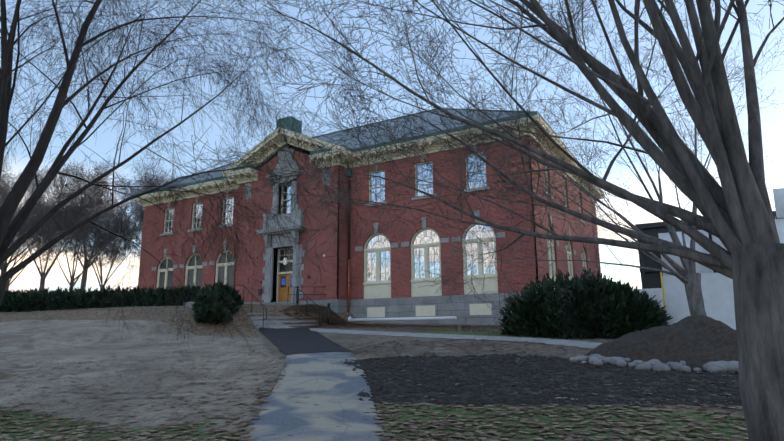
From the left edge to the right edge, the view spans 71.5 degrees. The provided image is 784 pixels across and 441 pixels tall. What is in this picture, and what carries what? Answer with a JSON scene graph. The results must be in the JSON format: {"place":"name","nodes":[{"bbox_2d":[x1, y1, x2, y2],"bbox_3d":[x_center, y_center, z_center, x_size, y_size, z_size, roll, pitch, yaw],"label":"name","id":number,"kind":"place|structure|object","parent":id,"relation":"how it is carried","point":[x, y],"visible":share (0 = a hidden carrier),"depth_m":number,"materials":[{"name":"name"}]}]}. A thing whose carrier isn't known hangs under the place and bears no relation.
{"place":"outdoors","nodes":[
{"label":"outdoors","id":0,"kind":"place"},
{"bbox_2d":[0,304,748,440],"bbox_3d":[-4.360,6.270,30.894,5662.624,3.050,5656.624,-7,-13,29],"label":"ground","id":1,"kind":"structure","parent":0,"point":[73,338],"depth_m":13.85,"materials":[{"name":"brown plant"}]},
{"bbox_2d":[0,129,12,190],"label":"tree","id":2,"kind":"object","parent":1,"relation":"on","point":[3,171],"visible":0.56,"depth_m":54.27,"materials":[{"name":"brown plant"}]},
{"bbox_2d":[1,203,86,291],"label":"tree","id":3,"kind":"object","parent":1,"relation":"on","point":[8,283],"visible":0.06,"depth_m":71.95,"materials":[{"name":"brown plant"}]},
{"bbox_2d":[0,166,91,275],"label":"tree","id":4,"kind":"object","parent":1,"relation":"on","point":[4,265],"visible":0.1,"depth_m":60.06,"materials":[{"name":"brown plant"}]},
{"bbox_2d":[0,172,119,290],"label":"tree","id":5,"kind":"object","parent":1,"relation":"on","point":[45,209],"visible":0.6,"depth_m":46.52,"materials":[{"name":"brown plant"}]},
{"bbox_2d":[35,204,130,289],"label":"tree","id":6,"kind":"object","parent":1,"relation":"on","point":[72,282],"depth_m":87.48,"materials":[{"name":"brown plant"}]},
{"bbox_2d":[36,157,156,292],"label":"tree","id":7,"kind":"object","parent":1,"relation":"on","point":[87,265],"visible":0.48,"depth_m":55.61,"materials":[{"name":"brown plant"}]},
{"bbox_2d":[61,185,143,288],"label":"tree","id":8,"kind":"object","parent":1,"relation":"on","point":[115,251],"visible":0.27,"depth_m":77.18,"materials":[{"name":"brown plant"}]},
{"bbox_2d":[0,279,243,322],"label":"yew hedge","id":9,"kind":"object","parent":1,"relation":"on","point":[207,307],"visible":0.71,"depth_m":30.90,"materials":[{"name":"green plant"}]},
{"bbox_2d":[118,162,169,231],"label":"tree","id":10,"kind":"object","parent":1,"relation":"on","point":[142,185],"visible":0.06,"depth_m":64.98,"materials":[{"name":"brown plant"}]},
{"bbox_2d":[133,174,170,226],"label":"tree","id":11,"kind":"object","parent":1,"relation":"on","point":[152,187],"visible":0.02,"depth_m":80.11,"materials":[{"name":"brown plant"}]},
{"bbox_2d":[133,166,207,241],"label":"tree","id":12,"kind":"object","parent":1,"relation":"on","point":[139,216],"depth_m":55.55,"materials":[{"name":"brown plant"}]},
{"bbox_2d":[0,0,360,360],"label":"tree","id":13,"kind":"object","parent":1,"relation":"on","point":[8,208],"visible":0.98,"depth_m":13.40,"materials":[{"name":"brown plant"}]},
{"bbox_2d":[183,302,318,328],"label":"entrance steps","id":14,"kind":"structure","parent":1,"relation":"on","point":[259,323],"depth_m":29.51,"materials":[{"name":"stone"}]},
{"bbox_2d":[234,284,329,325],"bbox_3d":[-5.628,4.876,30.907,3.687,2.633,5.581,-10,-15,39],"label":"handrail","id":15,"kind":"object","parent":1,"relation":"on","point":[297,294],"visible":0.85,"depth_m":30.96,"materials":[{"name":"black metal"}]},
{"bbox_2d":[259,328,350,354],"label":"asphalt path","id":16,"kind":"structure","parent":1,"relation":"on","point":[288,341],"depth_m":21.81,"materials":[{"name":"grey asphalt"}]},
{"bbox_2d":[239,352,387,440],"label":"walkway","id":17,"kind":"structure","parent":1,"relation":"on","point":[283,415],"depth_m":10.03,"materials":[{"name":"grey concrete"}]},
{"bbox_2d":[0,304,748,440],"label":"fallen leaves","id":18,"kind":"object","parent":1,"relation":"on","point":[446,420],"visible":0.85,"depth_m":8.75,"materials":[{"name":"brown plant"}]},
{"bbox_2d":[272,292,537,324],"bbox_3d":[-1.943,7.832,43.474,32.700,1.900,20.500,-7,-13,29],"label":"granite base","id":19,"kind":"object","parent":1,"relation":"on","point":[406,307],"visible":0.27,"depth_m":30.82,"materials":[{"name":"grey stone"}]},
{"bbox_2d":[139,135,600,301],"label":"building walls","id":20,"kind":"structure","parent":19,"relation":"on","point":[400,271],"depth_m":33.97,"materials":[{"name":"brick"}]},
{"bbox_2d":[276,247,292,301],"bbox_3d":[-6.827,3.680,35.774,1.750,3.800,0.250,-7,-13,29],"label":"door frame","id":21,"kind":"object","parent":20,"relation":"in","point":[278,273],"visible":0.4,"depth_m":36.07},
{"bbox_2d":[278,249,292,301],"bbox_3d":[-6.807,3.716,35.800,1.580,3.700,0.075,-7,-13,29],"label":"door","id":22,"kind":"structure","parent":21,"relation":"in","point":[283,296],"depth_m":35.86,"materials":[{"name":"brown wood"}]},
{"bbox_2d":[281,278,291,284],"bbox_3d":[-6.821,3.990,35.717,1.140,0.430,0.006,-7,-13,29],"label":"door sign","id":23,"kind":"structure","parent":22,"relation":"attached to","point":[282,281],"depth_m":35.91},
{"bbox_2d":[258,248,310,295],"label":"door ironwork","id":24,"kind":"object","parent":20,"relation":"attached to","point":[260,290],"depth_m":35.95,"materials":[{"name":"black metal"}]},
{"bbox_2d":[161,109,523,188],"bbox_3d":[-2.075,-5.358,46.126,33.600,6.190,21.400,-7,-13,29],"label":"roof slate","id":25,"kind":"object","parent":20,"relation":"on","point":[435,117],"visible":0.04,"depth_m":39.34,"materials":[{"name":"grey stone"}]},
{"bbox_2d":[137,108,533,193],"bbox_3d":[-2.039,-5.371,46.197,33.700,6.311,21.352,-7,-13,29],"label":"roof flashing","id":26,"kind":"object","parent":25,"relation":"on","point":[284,125],"visible":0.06,"depth_m":37.27,"materials":[{"name":"metal"}]},
{"bbox_2d":[348,259,349,312],"bbox_3d":[-2.773,4.290,33.588,0.350,3.936,0.113,6,-13,-31],"label":"copper downpipe","id":27,"kind":"object","parent":20,"relation":"attached to","point":[348,286],"visible":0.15,"depth_m":33.65,"materials":[{"name":"brown metal"}]},
{"bbox_2d":[347,176,350,282],"bbox_3d":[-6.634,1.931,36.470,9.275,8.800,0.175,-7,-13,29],"label":"dark downpipe","id":28,"kind":"object","parent":20,"relation":"attached to","point":[348,235],"visible":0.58,"depth_m":34.34,"materials":[{"name":"brown metal"}]},
{"bbox_2d":[132,115,604,206],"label":"cornice","id":29,"kind":"structure","parent":20,"relation":"on","point":[247,173],"depth_m":34.61,"materials":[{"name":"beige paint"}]},
{"bbox_2d":[222,127,352,176],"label":"pediment","id":30,"kind":"structure","parent":29,"relation":"on","point":[274,140],"depth_m":36.99,"materials":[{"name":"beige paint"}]},
{"bbox_2d":[346,162,351,175],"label":"leader heads","id":31,"kind":"object","parent":29,"relation":"attached to","point":[349,170],"visible":0.44,"depth_m":35.00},
{"bbox_2d":[133,111,603,194],"bbox_3d":[-2.043,-2.216,45.495,33.980,0.260,21.780,-7,-13,29],"label":"copper gutter","id":32,"kind":"object","parent":29,"relation":"on","point":[355,149],"visible":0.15,"depth_m":33.64,"materials":[{"name":"metal"}]},
{"bbox_2d":[138,139,600,301],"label":"brick arch quoins","id":33,"kind":"structure","parent":20,"relation":"attached to","point":[439,226],"depth_m":33.73,"materials":[{"name":"red brick"}]},
{"bbox_2d":[151,145,589,302],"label":"stone trim","id":34,"kind":"structure","parent":20,"relation":"attached to","point":[267,282],"depth_m":35.74,"materials":[{"name":"grey stone"}]},
{"bbox_2d":[156,152,586,298],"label":"window frames","id":35,"kind":"structure","parent":20,"relation":"attached to","point":[377,288],"depth_m":32.08,"materials":[{"name":"beige wood"}]},
{"bbox_2d":[159,252,233,289],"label":"arched windows","id":36,"kind":"structure","parent":35,"relation":"attached to","point":[230,276],"depth_m":41.38,"materials":[{"name":"beige wood"}]},
{"bbox_2d":[166,154,584,281],"bbox_3d":[-2.538,0.912,36.548,32.834,7.050,11.746,-2,-11,5],"label":"window glass","id":37,"kind":"object","parent":35,"relation":"in","point":[417,251],"visible":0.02,"depth_m":32.14,"materials":[{"name":"clear glass"}]},
{"bbox_2d":[367,303,491,317],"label":"basement panels","id":38,"kind":"object","parent":19,"relation":"attached to","point":[475,309],"visible":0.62,"depth_m":30.73,"materials":[{"name":"beige paint"}]},
{"bbox_2d":[270,323,601,348],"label":"concrete path","id":39,"kind":"structure","parent":1,"relation":"on","point":[584,344],"depth_m":21.74,"materials":[{"name":"grey concrete"}]},
{"bbox_2d":[323,254,596,321],"bbox_3d":[7.508,4.165,34.114,22.123,4.185,8.372,4,-12,-23],"label":"white pipe","id":40,"kind":"object","parent":1,"relation":"on","point":[404,318],"visible":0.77,"depth_m":29.21,"materials":[{"name":"white plastic"}]},
{"bbox_2d":[148,0,783,440],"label":"tree","id":41,"kind":"object","parent":1,"relation":"on","point":[736,216],"visible":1,"depth_m":5.55,"materials":[{"name":"grey plant"}]},
{"bbox_2d":[341,353,741,406],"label":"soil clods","id":42,"kind":"object","parent":1,"relation":"on","point":[678,390],"visible":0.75,"depth_m":11.69,"materials":[{"name":"brown soil"}]},
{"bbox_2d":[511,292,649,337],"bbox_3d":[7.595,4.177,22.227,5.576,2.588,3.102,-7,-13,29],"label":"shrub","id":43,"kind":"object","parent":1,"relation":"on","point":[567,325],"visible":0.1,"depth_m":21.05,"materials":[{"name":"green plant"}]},
{"bbox_2d":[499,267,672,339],"bbox_3d":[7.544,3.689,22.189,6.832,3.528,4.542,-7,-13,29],"label":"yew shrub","id":44,"kind":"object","parent":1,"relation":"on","point":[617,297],"visible":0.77,"depth_m":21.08,"materials":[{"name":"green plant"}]},
{"bbox_2d":[427,0,783,339],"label":"tree","id":45,"kind":"object","parent":1,"relation":"on","point":[688,276],"visible":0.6,"depth_m":18.36,"materials":[{"name":"grey plant"}]},
{"bbox_2d":[569,354,738,372],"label":"field stones","id":46,"kind":"object","parent":1,"relation":"on","point":[654,365],"visible":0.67,"depth_m":12.96,"materials":[{"name":"grey stone"}]},
{"bbox_2d":[585,315,737,368],"bbox_3d":[8.057,3.295,14.703,6.750,1.456,4.250,-7,-13,29],"label":"dirt pile","id":47,"kind":"object","parent":1,"relation":"on","point":[695,341],"visible":0.6,"depth_m":14.00,"materials":[{"name":"soil"}]},
{"bbox_2d":[660,272,666,321],"bbox_3d":[10.719,3.201,21.453,0.058,2.500,0.058,-7,-13,29],"label":"yellow pole","id":48,"kind":"object","parent":1,"relation":"on","point":[662,290],"visible":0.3,"depth_m":21.52,"materials":[{"name":"yellow metal"}]},
{"bbox_2d":[662,273,735,329],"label":"building wall","id":49,"kind":"structure","parent":1,"relation":"on","point":[717,293],"depth_m":20.54,"materials":[{"name":"white paint"}]},
{"bbox_2d":[633,188,783,309],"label":"neighboring building","id":50,"kind":"structure","parent":1,"relation":"on","point":[778,194],"depth_m":42.18,"materials":[{"name":"white paint"}]},
{"bbox_2d":[635,211,781,288],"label":"neighboring building","id":51,"kind":"structure","parent":1,"relation":"on","point":[650,279],"depth_m":44.66,"materials":[{"name":"grey"}]},
{"bbox_2d":[0,0,783,292],"label":"sky","id":52,"kind":"structure","parent":0,"point":[772,119],"materials":[{"name":"blue"}]}
]}

